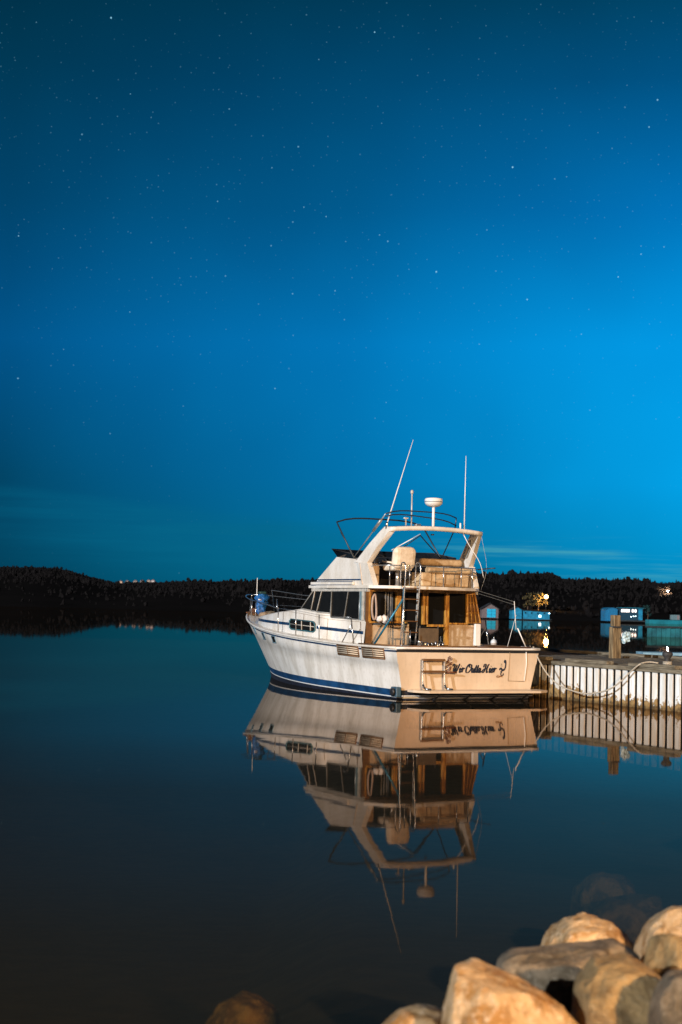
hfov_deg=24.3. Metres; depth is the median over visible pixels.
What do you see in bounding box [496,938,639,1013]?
boulder
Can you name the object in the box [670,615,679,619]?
storage container
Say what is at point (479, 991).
boulder
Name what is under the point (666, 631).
sheet pile quay
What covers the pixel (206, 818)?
water
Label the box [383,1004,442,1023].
boulder
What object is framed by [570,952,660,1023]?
boulder
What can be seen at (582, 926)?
boulder
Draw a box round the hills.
[0,569,681,622]
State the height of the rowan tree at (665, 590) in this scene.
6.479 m
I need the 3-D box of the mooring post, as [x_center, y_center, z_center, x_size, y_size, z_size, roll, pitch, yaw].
[6.758,3.085,39.092,0.280,1.090,0.185,3,-4,-27]
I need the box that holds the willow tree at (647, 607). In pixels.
[643,605,650,618]
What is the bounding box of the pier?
[530,648,681,711]
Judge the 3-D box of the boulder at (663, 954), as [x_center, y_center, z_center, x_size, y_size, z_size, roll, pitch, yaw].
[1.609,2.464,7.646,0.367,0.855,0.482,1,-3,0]
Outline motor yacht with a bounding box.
[245,441,546,699]
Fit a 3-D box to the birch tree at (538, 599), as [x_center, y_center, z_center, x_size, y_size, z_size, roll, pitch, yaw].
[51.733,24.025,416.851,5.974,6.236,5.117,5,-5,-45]
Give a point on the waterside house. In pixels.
(629, 614)
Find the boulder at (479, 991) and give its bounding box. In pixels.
[441,958,576,1023]
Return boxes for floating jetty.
[636,651,681,655]
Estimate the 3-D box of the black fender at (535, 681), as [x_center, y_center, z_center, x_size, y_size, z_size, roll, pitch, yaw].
[4.463,3.568,36.726,0.251,0.953,0.250,3,-4,-27]
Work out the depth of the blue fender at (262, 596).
44.97 m
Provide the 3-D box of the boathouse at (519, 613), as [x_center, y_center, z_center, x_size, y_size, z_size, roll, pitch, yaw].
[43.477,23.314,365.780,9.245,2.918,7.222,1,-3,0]
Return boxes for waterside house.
[616,607,645,621]
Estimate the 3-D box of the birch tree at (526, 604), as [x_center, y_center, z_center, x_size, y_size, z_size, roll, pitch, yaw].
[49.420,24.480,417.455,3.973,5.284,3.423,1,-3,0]
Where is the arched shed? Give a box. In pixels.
[601,607,617,620]
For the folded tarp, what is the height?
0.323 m
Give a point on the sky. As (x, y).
(255, 254)
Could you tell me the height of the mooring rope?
1.003 m
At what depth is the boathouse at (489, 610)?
365.29 m
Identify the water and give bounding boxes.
[0,606,681,1023]
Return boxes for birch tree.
[522,595,532,608]
[527,592,548,609]
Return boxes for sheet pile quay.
[645,626,681,636]
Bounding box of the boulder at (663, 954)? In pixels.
[644,933,681,977]
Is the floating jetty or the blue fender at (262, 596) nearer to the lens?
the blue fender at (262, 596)
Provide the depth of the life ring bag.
38.88 m
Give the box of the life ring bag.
[621,631,631,643]
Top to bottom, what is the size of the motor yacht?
6.352 m
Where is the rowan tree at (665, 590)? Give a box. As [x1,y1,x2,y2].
[656,586,673,596]
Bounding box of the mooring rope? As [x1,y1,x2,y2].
[533,646,671,693]
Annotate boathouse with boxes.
[479,603,499,618]
[509,606,549,619]
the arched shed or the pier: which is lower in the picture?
the pier
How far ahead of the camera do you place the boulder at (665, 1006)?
6.37 m
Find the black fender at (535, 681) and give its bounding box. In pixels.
[530,646,538,686]
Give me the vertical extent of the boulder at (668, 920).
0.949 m
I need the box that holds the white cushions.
[376,615,388,623]
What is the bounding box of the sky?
[0,0,681,582]
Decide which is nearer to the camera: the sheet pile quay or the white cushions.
the white cushions
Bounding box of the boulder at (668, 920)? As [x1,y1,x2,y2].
[633,906,681,962]
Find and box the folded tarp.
[259,611,275,616]
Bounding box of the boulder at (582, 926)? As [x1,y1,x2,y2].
[541,912,634,949]
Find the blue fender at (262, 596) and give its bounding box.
[254,591,269,614]
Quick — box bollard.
[662,651,672,661]
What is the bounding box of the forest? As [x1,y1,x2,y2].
[0,565,681,617]
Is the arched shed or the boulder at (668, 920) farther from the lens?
the arched shed
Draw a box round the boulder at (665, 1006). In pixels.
[647,969,681,1023]
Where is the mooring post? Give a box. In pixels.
[609,615,621,657]
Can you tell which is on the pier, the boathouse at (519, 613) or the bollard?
the bollard

